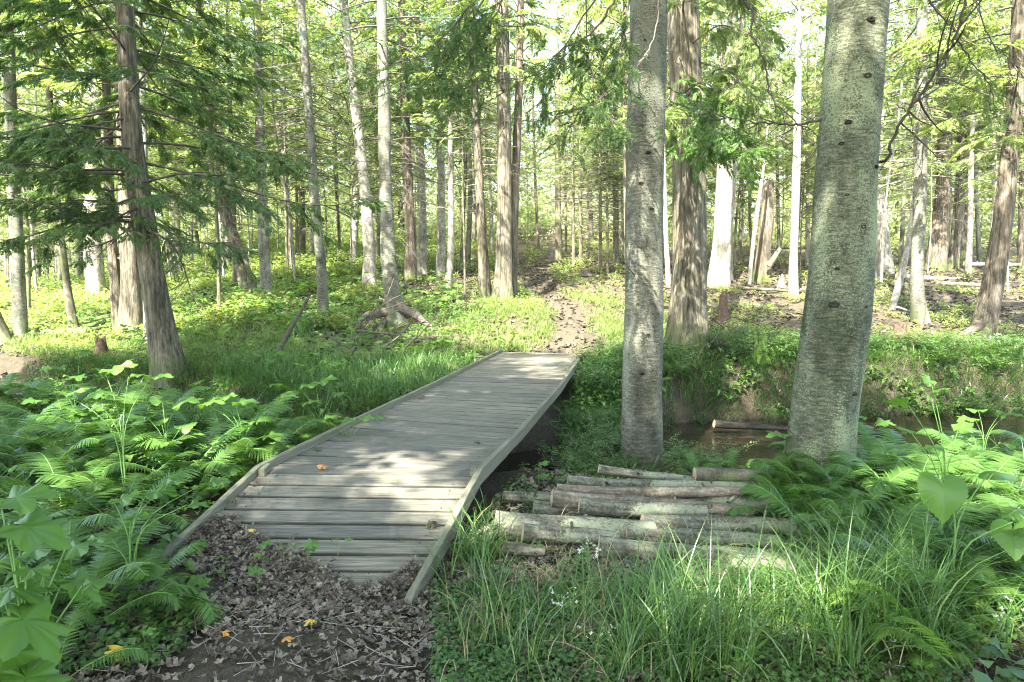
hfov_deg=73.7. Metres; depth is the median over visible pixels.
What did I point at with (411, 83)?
leafy sapling
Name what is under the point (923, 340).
shrub
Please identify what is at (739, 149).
woodland tree
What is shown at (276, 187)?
young conifer
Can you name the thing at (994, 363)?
shrub
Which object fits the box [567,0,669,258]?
leafy sapling
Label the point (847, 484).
fern
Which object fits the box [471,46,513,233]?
leafy sapling
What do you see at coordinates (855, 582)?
fern
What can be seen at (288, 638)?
fallen leaf
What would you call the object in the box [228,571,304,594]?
fallen branch
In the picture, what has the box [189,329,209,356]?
broadleaf plant
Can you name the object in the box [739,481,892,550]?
fern
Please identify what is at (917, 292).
fir tree
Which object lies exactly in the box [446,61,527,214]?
leafy sapling
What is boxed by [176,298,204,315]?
broadleaf plant
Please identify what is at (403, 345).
fern
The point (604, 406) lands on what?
fern
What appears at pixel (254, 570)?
seedling
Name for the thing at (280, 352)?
broadleaf plant
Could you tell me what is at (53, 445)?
fern
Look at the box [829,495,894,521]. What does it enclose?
fern
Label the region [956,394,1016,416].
shrub
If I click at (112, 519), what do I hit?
fern
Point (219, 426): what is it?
fern
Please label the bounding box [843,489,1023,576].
fern
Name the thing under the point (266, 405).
fern
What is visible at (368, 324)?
fallen branch
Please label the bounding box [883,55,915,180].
leafy sapling
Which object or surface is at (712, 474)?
log
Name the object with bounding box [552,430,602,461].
shrub
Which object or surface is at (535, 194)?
woodland tree
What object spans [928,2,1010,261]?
woodland tree
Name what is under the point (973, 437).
fern
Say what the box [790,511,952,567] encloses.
fern
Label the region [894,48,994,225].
young conifer
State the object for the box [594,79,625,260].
young spruce
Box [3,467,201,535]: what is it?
fern
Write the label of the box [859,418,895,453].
broadleaf plant
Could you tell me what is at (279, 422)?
fern
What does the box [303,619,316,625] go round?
fallen leaf
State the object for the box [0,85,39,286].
spruce tree
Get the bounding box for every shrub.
[537,435,619,474]
[539,410,620,453]
[542,450,618,478]
[551,406,618,433]
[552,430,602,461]
[552,439,609,474]
[559,360,613,391]
[561,437,641,475]
[567,443,640,478]
[570,340,614,363]
[575,337,622,357]
[584,428,620,452]
[585,433,681,478]
[607,336,622,355]
[652,431,759,471]
[661,440,734,472]
[663,343,698,359]
[663,349,695,367]
[663,355,703,379]
[673,449,737,470]
[680,319,736,347]
[700,329,753,354]
[711,330,778,359]
[721,316,791,343]
[728,322,772,342]
[753,324,799,351]
[766,329,798,346]
[772,333,798,359]
[781,327,800,335]
[868,330,896,353]
[883,330,950,351]
[888,325,974,353]
[908,332,963,351]
[914,327,982,347]
[918,395,972,415]
[919,340,967,365]
[928,328,975,346]
[950,392,992,410]
[952,336,1001,354]
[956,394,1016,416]
[962,352,1017,370]
[970,327,1023,351]
[973,340,1016,360]
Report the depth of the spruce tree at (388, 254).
14.38 m
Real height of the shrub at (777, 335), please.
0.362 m
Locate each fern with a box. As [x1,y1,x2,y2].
[0,372,52,416]
[0,382,126,408]
[0,393,106,413]
[0,394,84,410]
[0,396,113,437]
[0,399,68,443]
[0,402,163,478]
[0,409,118,442]
[0,414,81,470]
[0,417,108,466]
[0,421,107,496]
[0,424,13,452]
[0,426,115,497]
[0,427,109,450]
[0,432,60,476]
[0,452,173,515]
[0,467,118,504]
[0,479,107,527]
[0,503,80,584]
[0,512,20,547]
[0,517,103,569]
[0,534,77,623]
[0,548,198,625]
[0,550,28,574]
[0,575,100,627]
[1,386,114,424]
[1,485,149,579]
[1,505,172,614]
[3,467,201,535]
[4,392,53,416]
[6,436,145,498]
[10,378,73,422]
[13,418,200,458]
[29,455,157,503]
[34,387,173,435]
[35,409,86,424]
[35,409,183,457]
[35,451,200,502]
[44,530,227,627]
[46,382,153,410]
[49,600,153,681]
[64,395,116,405]
[68,387,188,419]
[94,389,205,449]
[97,432,207,474]
[98,422,267,482]
[100,542,201,596]
[104,396,239,424]
[104,581,178,630]
[107,386,203,413]
[112,421,200,451]
[112,426,199,451]
[126,422,274,484]
[134,443,244,496]
[138,401,270,457]
[144,399,257,427]
[146,419,261,477]
[148,403,292,461]
[161,407,251,428]
[166,577,208,594]
[169,537,209,562]
[173,309,206,321]
[177,559,205,578]
[186,294,215,304]
[188,428,297,466]
[189,293,216,299]
[190,445,319,501]
[193,420,267,431]
[194,323,236,339]
[197,416,328,464]
[206,403,286,435]
[207,390,322,447]
[208,417,295,456]
[218,401,283,419]
[223,299,252,308]
[239,444,289,464]
[250,413,344,443]
[262,313,294,323]
[263,428,318,444]
[325,307,356,320]
[328,296,347,304]
[340,328,370,337]
[351,296,371,304]
[393,343,416,350]
[405,343,435,351]
[455,324,483,333]
[474,334,498,339]
[497,335,524,342]
[507,330,531,337]
[586,398,621,411]
[600,358,622,366]
[615,377,671,392]
[682,452,732,470]
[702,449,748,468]
[726,471,851,527]
[731,522,970,636]
[739,480,804,512]
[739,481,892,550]
[745,450,783,473]
[749,440,834,484]
[752,458,866,492]
[757,461,891,523]
[763,458,875,515]
[767,465,921,530]
[768,442,870,459]
[771,452,824,485]
[773,455,882,488]
[783,442,909,501]
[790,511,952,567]
[793,458,912,508]
[795,449,918,514]
[795,497,973,623]
[795,583,905,651]
[798,487,985,559]
[807,504,1004,599]
[821,444,981,492]
[823,560,951,601]
[824,439,987,525]
[827,508,1023,603]
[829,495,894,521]
[829,578,934,648]
[830,586,913,651]
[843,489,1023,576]
[849,454,1020,511]
[852,609,974,673]
[857,422,989,469]
[857,436,921,457]
[857,442,868,457]
[863,437,973,477]
[863,615,965,678]
[870,540,1023,606]
[875,427,978,486]
[881,491,1023,542]
[892,494,1023,571]
[905,453,1023,502]
[908,447,1006,483]
[914,468,1012,528]
[916,427,1023,475]
[916,604,992,644]
[923,553,1023,613]
[939,456,1022,503]
[945,562,1023,630]
[948,451,1023,492]
[951,456,1001,470]
[956,428,1023,475]
[959,593,1023,636]
[962,443,998,468]
[962,465,1023,496]
[964,472,1023,527]
[967,493,1023,565]
[972,629,1023,667]
[977,447,1023,469]
[985,485,1023,510]
[987,429,1023,459]
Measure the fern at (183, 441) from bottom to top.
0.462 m
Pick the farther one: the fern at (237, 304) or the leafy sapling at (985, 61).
the leafy sapling at (985, 61)
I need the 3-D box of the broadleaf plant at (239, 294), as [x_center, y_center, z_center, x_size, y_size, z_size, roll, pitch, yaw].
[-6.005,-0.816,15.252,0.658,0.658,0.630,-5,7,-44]
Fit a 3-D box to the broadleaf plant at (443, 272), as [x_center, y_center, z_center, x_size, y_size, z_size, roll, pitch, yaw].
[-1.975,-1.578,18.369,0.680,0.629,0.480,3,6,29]
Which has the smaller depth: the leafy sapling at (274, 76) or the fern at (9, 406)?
the fern at (9, 406)
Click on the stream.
(699, 432)
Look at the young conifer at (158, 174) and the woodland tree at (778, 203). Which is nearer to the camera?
the young conifer at (158, 174)
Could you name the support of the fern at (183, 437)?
on the ground at (532, 439)
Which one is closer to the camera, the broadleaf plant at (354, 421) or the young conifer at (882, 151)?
the broadleaf plant at (354, 421)
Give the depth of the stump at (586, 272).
22.73 m
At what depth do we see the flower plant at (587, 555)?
3.41 m
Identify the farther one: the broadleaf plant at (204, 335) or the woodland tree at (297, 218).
the woodland tree at (297, 218)
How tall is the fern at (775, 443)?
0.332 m
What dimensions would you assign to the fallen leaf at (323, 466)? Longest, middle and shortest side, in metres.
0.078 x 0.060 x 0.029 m
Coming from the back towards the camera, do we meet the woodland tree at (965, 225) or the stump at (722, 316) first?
the woodland tree at (965, 225)
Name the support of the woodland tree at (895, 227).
on the ground at (532, 439)
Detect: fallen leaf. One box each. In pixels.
[104,645,129,661]
[199,523,212,527]
[222,629,230,636]
[225,524,235,529]
[281,636,294,642]
[289,533,298,539]
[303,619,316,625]
[317,464,327,468]
[426,520,439,527]
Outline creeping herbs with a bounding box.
[0,400,1023,681]
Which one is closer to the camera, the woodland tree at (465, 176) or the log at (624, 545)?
the log at (624, 545)
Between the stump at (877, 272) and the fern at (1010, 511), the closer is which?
the fern at (1010, 511)
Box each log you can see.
[28,326,88,335]
[494,510,656,543]
[502,490,550,502]
[502,535,544,556]
[521,521,619,544]
[533,500,640,519]
[550,490,753,515]
[556,480,755,497]
[567,475,747,486]
[578,496,707,516]
[597,535,808,562]
[598,464,694,480]
[625,524,781,548]
[640,510,795,534]
[677,543,806,572]
[680,495,785,516]
[693,467,762,484]
[707,216,811,218]
[712,419,787,431]
[735,286,787,291]
[766,248,781,267]
[771,246,804,248]
[857,429,904,436]
[895,272,1011,281]
[896,306,909,312]
[935,281,1005,286]
[963,261,1021,266]
[996,328,1023,334]
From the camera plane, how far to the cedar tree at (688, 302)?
9.94 m
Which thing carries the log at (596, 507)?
on the ground at (532, 439)
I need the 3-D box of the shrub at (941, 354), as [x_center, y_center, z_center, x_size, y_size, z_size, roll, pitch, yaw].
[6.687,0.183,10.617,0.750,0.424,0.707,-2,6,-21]
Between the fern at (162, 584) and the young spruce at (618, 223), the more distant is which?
the young spruce at (618, 223)
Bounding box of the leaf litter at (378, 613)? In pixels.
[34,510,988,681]
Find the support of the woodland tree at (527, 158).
on the ground at (532, 439)
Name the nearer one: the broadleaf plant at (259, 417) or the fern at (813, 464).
the fern at (813, 464)
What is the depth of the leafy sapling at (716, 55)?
29.93 m
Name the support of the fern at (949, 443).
on the ground at (532, 439)
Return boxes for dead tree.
[38,5,151,294]
[752,181,774,283]
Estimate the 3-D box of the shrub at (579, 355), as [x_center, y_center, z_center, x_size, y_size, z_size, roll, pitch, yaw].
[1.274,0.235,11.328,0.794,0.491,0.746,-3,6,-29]
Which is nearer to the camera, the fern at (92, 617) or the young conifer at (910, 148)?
the fern at (92, 617)
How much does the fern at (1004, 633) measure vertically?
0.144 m
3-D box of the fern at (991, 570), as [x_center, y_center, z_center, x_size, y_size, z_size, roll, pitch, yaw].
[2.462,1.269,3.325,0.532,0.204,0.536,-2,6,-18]
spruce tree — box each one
[0,17,117,328]
[0,36,54,275]
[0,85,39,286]
[21,74,65,278]
[26,97,71,281]
[41,223,75,273]
[54,92,105,275]
[283,0,469,333]
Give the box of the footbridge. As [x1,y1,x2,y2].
[153,349,582,607]
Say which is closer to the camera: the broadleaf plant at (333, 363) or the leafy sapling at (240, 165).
the broadleaf plant at (333, 363)
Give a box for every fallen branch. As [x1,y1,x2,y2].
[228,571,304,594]
[251,547,375,643]
[275,293,311,352]
[326,334,436,360]
[338,297,417,342]
[346,278,407,340]
[357,326,436,343]
[359,304,424,348]
[370,312,454,343]
[391,652,409,678]
[404,309,487,348]
[685,335,724,357]
[922,300,932,326]
[1001,311,1023,322]
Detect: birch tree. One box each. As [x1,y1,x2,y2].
[0,7,101,338]
[54,0,288,343]
[180,0,331,292]
[286,0,441,289]
[349,0,489,274]
[372,0,495,276]
[376,0,496,287]
[699,0,826,286]
[715,0,826,297]
[731,8,743,280]
[814,2,982,273]
[890,0,1011,274]
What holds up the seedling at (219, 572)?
on the leaf litter at (378, 613)
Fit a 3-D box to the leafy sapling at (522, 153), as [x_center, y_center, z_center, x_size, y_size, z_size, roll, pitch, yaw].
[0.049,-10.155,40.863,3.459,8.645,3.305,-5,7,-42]
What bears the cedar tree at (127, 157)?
on the ground at (532, 439)
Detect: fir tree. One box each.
[239,0,378,317]
[350,0,666,471]
[618,0,1023,486]
[877,0,1011,323]
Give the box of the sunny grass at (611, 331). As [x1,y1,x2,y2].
[3,280,666,390]
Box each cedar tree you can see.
[0,0,207,330]
[0,0,395,387]
[0,9,56,343]
[1,0,231,339]
[136,0,291,298]
[325,0,469,282]
[401,0,588,300]
[435,4,543,298]
[521,0,588,260]
[575,0,799,356]
[885,0,1009,271]
[885,0,1023,341]
[895,0,1009,268]
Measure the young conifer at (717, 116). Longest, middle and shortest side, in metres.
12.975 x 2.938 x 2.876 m
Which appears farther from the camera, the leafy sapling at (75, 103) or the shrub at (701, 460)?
the leafy sapling at (75, 103)
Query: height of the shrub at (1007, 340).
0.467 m
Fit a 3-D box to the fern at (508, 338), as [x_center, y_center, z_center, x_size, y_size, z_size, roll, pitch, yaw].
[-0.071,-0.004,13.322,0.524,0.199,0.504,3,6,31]
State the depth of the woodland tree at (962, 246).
33.61 m
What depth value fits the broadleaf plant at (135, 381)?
10.18 m
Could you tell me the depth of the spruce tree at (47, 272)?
35.75 m
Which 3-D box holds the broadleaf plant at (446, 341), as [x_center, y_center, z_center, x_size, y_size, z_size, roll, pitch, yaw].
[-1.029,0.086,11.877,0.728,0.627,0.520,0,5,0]
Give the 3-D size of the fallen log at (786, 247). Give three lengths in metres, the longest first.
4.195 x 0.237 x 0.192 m
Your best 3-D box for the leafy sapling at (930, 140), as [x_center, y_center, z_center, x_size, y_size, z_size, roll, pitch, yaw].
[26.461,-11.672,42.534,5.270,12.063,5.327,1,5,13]
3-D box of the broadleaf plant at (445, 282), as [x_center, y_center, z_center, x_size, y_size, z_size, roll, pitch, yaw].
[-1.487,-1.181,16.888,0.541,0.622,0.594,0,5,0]
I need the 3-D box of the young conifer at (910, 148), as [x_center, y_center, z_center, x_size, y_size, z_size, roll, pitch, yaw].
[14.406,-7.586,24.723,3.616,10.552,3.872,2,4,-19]
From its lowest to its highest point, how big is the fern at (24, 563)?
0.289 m
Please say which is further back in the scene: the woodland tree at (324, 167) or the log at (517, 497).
the woodland tree at (324, 167)
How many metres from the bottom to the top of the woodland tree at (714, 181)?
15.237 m
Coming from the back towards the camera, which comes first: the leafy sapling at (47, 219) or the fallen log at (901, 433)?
the leafy sapling at (47, 219)
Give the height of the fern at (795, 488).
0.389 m
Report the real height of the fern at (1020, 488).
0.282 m
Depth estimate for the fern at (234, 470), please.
4.93 m
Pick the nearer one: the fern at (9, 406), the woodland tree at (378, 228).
the fern at (9, 406)
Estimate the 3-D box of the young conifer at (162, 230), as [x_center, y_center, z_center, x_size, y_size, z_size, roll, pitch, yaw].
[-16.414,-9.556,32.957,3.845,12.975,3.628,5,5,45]
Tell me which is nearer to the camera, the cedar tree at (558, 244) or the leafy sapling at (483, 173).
the cedar tree at (558, 244)
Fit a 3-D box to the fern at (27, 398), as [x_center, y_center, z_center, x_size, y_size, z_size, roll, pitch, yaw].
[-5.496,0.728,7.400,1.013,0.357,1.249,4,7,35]
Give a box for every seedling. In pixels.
[103,614,135,629]
[103,629,122,641]
[142,626,159,642]
[188,574,211,600]
[212,569,224,578]
[247,565,263,591]
[252,553,273,559]
[257,538,271,550]
[278,544,297,561]
[302,539,319,560]
[331,538,352,551]
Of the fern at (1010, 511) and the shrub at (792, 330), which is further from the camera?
the shrub at (792, 330)
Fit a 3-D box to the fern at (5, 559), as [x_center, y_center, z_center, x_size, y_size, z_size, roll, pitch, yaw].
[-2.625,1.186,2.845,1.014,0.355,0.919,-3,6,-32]
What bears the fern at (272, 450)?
on the ground at (532, 439)
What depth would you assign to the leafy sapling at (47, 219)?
31.16 m
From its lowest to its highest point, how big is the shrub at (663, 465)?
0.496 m
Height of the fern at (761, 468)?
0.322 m
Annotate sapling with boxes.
[19,105,85,283]
[27,61,114,210]
[80,79,191,242]
[148,92,198,268]
[152,64,233,269]
[156,4,247,273]
[182,65,250,223]
[217,0,301,169]
[219,28,288,253]
[236,8,339,268]
[276,0,375,260]
[277,26,347,228]
[279,0,399,270]
[312,40,412,213]
[336,19,429,166]
[351,89,416,212]
[357,5,463,165]
[411,100,472,210]
[425,89,495,252]
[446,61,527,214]
[453,40,514,245]
[459,61,512,197]
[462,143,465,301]
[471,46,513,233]
[471,109,537,214]
[486,104,539,192]
[496,91,554,247]
[534,0,667,264]
[561,4,668,155]
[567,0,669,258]
[567,1,670,254]
[577,0,719,221]
[588,3,671,171]
[703,0,814,169]
[706,161,715,245]
[707,82,745,206]
[743,57,812,252]
[745,30,824,264]
[747,82,770,284]
[760,25,821,276]
[764,77,819,202]
[770,49,823,209]
[788,72,820,209]
[883,0,1007,273]
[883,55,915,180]
[885,93,956,212]
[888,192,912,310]
[902,60,988,181]
[928,26,1000,182]
[945,0,1023,188]
[955,130,1017,217]
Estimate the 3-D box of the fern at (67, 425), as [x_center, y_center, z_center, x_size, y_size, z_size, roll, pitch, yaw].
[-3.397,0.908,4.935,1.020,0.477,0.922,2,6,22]
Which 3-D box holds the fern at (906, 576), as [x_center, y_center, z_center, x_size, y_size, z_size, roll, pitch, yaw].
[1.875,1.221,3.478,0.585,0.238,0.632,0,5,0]
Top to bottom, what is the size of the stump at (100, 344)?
0.418 m
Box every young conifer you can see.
[0,21,100,309]
[0,196,40,288]
[73,105,118,253]
[75,92,117,234]
[76,21,196,210]
[99,89,173,235]
[136,19,207,286]
[149,132,207,232]
[150,0,271,275]
[220,24,278,264]
[237,0,338,279]
[242,35,318,253]
[254,2,306,208]
[292,27,351,257]
[336,0,426,199]
[345,12,401,200]
[391,59,436,250]
[444,77,472,228]
[665,96,715,207]
[666,1,723,182]
[706,44,780,268]
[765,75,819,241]
[769,2,824,220]
[801,26,905,175]
[877,0,960,283]
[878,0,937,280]
[878,35,895,184]
[883,0,970,229]
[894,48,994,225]
[948,10,1023,291]
[952,0,1023,237]
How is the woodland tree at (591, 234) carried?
on the ground at (532, 439)
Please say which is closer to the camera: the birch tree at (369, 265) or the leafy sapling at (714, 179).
the birch tree at (369, 265)
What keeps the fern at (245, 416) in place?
on the ground at (532, 439)
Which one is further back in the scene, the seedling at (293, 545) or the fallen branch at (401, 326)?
the fallen branch at (401, 326)
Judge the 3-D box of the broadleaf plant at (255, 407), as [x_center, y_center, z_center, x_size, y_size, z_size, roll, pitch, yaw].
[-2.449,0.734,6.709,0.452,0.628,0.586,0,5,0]
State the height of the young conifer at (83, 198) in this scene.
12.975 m
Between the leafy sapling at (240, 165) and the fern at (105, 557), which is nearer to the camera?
the fern at (105, 557)
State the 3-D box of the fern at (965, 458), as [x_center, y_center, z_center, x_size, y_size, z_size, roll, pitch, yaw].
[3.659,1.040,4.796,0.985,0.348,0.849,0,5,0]
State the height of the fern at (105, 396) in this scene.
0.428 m
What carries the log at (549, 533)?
on the ground at (532, 439)
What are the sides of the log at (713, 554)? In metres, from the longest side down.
0.716 x 0.123 x 0.123 m
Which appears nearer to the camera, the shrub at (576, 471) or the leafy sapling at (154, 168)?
the shrub at (576, 471)
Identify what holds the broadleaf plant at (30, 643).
on the ground at (532, 439)
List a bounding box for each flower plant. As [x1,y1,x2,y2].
[551,587,577,633]
[575,537,599,595]
[578,624,617,646]
[869,632,915,646]
[994,596,1023,640]
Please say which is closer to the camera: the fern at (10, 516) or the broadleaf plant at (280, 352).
the fern at (10, 516)
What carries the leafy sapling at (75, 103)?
on the ground at (532, 439)
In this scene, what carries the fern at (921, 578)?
on the ground at (532, 439)
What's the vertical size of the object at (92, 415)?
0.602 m
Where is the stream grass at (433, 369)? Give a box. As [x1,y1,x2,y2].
[0,332,1023,478]
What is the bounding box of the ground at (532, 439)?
[0,223,1023,681]
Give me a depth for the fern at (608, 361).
10.36 m
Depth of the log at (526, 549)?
3.95 m
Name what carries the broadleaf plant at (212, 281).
on the ground at (532, 439)
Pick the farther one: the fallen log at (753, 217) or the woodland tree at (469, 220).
the fallen log at (753, 217)
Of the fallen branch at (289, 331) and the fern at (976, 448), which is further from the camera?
the fallen branch at (289, 331)
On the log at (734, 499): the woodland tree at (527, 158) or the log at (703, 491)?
the log at (703, 491)
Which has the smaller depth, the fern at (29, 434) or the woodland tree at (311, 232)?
the fern at (29, 434)
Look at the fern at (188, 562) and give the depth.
3.63 m
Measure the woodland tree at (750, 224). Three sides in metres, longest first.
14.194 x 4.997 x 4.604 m
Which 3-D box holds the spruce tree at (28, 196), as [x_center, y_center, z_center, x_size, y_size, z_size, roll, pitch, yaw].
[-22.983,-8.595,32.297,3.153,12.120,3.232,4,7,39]
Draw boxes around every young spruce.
[149,0,272,313]
[174,0,296,291]
[538,76,594,256]
[542,51,604,264]
[546,52,612,264]
[554,18,625,272]
[561,71,620,260]
[568,19,627,272]
[580,21,627,268]
[582,44,627,265]
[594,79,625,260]
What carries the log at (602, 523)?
on the ground at (532, 439)
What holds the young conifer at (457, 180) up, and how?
on the ground at (532, 439)
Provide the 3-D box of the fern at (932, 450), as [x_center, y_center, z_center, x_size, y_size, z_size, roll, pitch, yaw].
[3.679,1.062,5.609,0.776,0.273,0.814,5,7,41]
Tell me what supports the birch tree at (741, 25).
on the ground at (532, 439)
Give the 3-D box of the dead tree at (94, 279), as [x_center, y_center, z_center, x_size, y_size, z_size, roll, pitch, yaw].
[-14.355,-8.972,23.675,7.162,14.921,5.320,2,6,18]
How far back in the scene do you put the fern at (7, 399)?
7.19 m
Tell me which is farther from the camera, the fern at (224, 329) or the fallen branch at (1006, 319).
the fern at (224, 329)
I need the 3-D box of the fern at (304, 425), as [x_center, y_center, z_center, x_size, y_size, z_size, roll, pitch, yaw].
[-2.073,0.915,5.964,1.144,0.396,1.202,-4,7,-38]
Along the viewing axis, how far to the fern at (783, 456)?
5.16 m
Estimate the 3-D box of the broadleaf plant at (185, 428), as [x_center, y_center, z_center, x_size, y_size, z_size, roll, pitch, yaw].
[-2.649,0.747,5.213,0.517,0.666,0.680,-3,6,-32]
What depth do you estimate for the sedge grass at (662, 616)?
3.04 m
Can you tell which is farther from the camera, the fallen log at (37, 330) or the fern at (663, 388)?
the fallen log at (37, 330)
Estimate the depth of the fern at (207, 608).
3.26 m
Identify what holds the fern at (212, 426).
on the ground at (532, 439)
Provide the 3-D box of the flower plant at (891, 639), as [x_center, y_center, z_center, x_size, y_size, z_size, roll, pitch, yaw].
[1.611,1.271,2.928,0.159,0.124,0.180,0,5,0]
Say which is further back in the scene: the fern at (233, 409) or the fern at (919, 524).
the fern at (233, 409)
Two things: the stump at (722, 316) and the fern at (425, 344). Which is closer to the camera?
the fern at (425, 344)
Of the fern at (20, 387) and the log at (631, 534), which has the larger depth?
the fern at (20, 387)
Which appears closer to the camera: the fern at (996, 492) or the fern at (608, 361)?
the fern at (996, 492)
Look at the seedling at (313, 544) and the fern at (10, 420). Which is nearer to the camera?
the seedling at (313, 544)
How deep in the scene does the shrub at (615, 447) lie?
8.23 m
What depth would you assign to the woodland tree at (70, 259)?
44.40 m
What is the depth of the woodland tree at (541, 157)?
85.14 m
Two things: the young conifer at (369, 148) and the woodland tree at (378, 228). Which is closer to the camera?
the young conifer at (369, 148)
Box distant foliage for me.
[0,0,1018,273]
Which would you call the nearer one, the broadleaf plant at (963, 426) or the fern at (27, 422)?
the broadleaf plant at (963, 426)
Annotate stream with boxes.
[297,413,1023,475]
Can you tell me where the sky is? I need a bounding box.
[0,0,1017,235]
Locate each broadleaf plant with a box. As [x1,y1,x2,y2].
[0,366,51,413]
[0,479,119,681]
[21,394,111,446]
[39,294,63,304]
[42,373,116,408]
[51,350,108,382]
[58,359,172,507]
[64,304,94,325]
[64,311,91,327]
[74,301,106,321]
[87,476,232,591]
[113,329,145,351]
[118,324,146,354]
[125,396,203,470]
[131,379,160,390]
[155,379,226,413]
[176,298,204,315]
[179,323,199,339]
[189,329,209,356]
[197,392,297,462]
[201,275,223,290]
[231,290,260,309]
[233,277,257,292]
[236,338,284,380]
[237,290,306,318]
[238,383,285,417]
[252,298,328,336]
[276,312,309,334]
[286,284,307,303]
[286,353,330,380]
[300,374,347,433]
[301,352,346,387]
[324,414,387,434]
[339,310,364,337]
[342,270,368,292]
[417,295,448,319]
[428,271,449,290]
[432,328,472,360]
[439,296,463,313]
[440,281,461,298]
[443,284,463,297]
[537,460,549,481]
[761,407,818,446]
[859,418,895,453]
[869,373,982,560]
[917,470,1023,592]
[949,407,1023,455]
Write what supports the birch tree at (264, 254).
on the ground at (532, 439)
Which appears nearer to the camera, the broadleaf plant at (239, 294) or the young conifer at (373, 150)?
the broadleaf plant at (239, 294)
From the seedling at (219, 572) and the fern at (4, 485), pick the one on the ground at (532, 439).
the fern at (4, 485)
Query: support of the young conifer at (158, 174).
on the ground at (532, 439)
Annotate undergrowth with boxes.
[0,216,1017,275]
[0,233,1023,386]
[0,294,1022,617]
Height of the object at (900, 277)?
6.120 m
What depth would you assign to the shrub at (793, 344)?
10.46 m
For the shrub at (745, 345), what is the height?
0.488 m
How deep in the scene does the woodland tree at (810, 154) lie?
30.43 m
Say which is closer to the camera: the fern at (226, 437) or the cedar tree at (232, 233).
the fern at (226, 437)
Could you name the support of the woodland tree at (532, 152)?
on the ground at (532, 439)
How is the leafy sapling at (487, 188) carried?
on the ground at (532, 439)
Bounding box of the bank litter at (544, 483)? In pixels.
[474,467,874,550]
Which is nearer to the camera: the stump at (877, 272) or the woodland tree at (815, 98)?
the stump at (877, 272)
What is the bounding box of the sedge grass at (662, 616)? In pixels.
[0,434,1023,681]
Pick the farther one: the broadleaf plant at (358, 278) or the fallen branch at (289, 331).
the broadleaf plant at (358, 278)
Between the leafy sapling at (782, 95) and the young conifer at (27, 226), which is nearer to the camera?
the young conifer at (27, 226)
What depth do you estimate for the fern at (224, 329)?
13.60 m
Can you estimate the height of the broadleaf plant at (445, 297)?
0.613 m
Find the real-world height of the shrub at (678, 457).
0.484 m
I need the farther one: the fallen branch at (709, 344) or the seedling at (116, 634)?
the fallen branch at (709, 344)
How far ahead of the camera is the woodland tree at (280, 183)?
27.88 m
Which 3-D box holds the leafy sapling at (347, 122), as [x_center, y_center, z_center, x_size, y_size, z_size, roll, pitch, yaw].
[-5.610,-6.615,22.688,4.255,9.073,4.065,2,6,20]
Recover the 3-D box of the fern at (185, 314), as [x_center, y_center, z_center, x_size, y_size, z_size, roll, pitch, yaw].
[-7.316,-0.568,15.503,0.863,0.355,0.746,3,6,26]
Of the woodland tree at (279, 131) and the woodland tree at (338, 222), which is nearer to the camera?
the woodland tree at (279, 131)
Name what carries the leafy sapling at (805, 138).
on the ground at (532, 439)
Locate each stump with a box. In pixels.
[93,335,111,355]
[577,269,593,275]
[715,289,729,324]
[750,330,772,363]
[777,275,784,287]
[875,265,887,280]
[886,323,908,338]
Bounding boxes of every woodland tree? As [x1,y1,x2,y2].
[0,20,82,295]
[0,28,45,180]
[0,38,68,215]
[16,70,45,285]
[29,90,81,289]
[31,19,87,280]
[32,48,73,271]
[40,10,115,197]
[144,11,212,279]
[148,9,211,277]
[154,3,221,266]
[172,8,214,251]
[176,0,289,266]
[180,0,267,228]
[193,2,272,198]
[221,7,303,249]
[225,0,337,266]
[231,0,344,268]
[231,0,356,260]
[239,206,242,233]
[244,0,367,260]
[269,0,349,253]
[271,2,337,221]
[302,0,349,252]
[305,0,352,196]
[309,0,456,197]
[316,0,377,260]
[332,0,415,265]
[332,101,392,208]
[344,0,376,232]
[367,2,430,240]
[373,3,446,189]
[411,1,527,267]
[411,2,539,264]
[424,21,496,244]
[444,0,548,256]
[482,10,539,193]
[496,44,537,186]
[511,4,563,249]
[520,50,544,198]
[524,109,552,194]
[536,4,584,223]
[539,0,717,254]
[546,3,619,240]
[590,0,721,284]
[591,12,629,210]
[666,5,760,198]
[666,17,715,182]
[667,5,764,175]
[700,0,790,176]
[706,1,788,248]
[712,65,787,247]
[715,1,788,261]
[736,5,778,239]
[745,0,818,261]
[761,0,826,265]
[786,46,823,236]
[789,60,913,191]
[800,9,885,209]
[883,0,938,260]
[884,8,935,243]
[886,70,911,215]
[908,0,1003,257]
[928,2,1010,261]
[932,3,992,257]
[956,60,1001,241]
[971,0,1009,212]
[974,0,1023,270]
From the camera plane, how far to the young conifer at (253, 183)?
26.93 m
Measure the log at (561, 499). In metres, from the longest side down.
1.335 x 0.167 x 0.140 m
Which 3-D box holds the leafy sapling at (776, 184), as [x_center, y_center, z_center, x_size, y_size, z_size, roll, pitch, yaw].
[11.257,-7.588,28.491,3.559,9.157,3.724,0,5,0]
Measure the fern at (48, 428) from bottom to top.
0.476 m
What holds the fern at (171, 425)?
on the ground at (532, 439)
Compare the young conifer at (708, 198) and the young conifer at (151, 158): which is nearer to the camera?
the young conifer at (151, 158)
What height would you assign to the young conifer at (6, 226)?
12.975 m
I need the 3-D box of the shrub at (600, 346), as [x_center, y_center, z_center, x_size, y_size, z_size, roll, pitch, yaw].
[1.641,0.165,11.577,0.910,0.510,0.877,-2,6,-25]
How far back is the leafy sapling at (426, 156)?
32.87 m
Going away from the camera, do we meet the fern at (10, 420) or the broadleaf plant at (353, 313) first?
the fern at (10, 420)

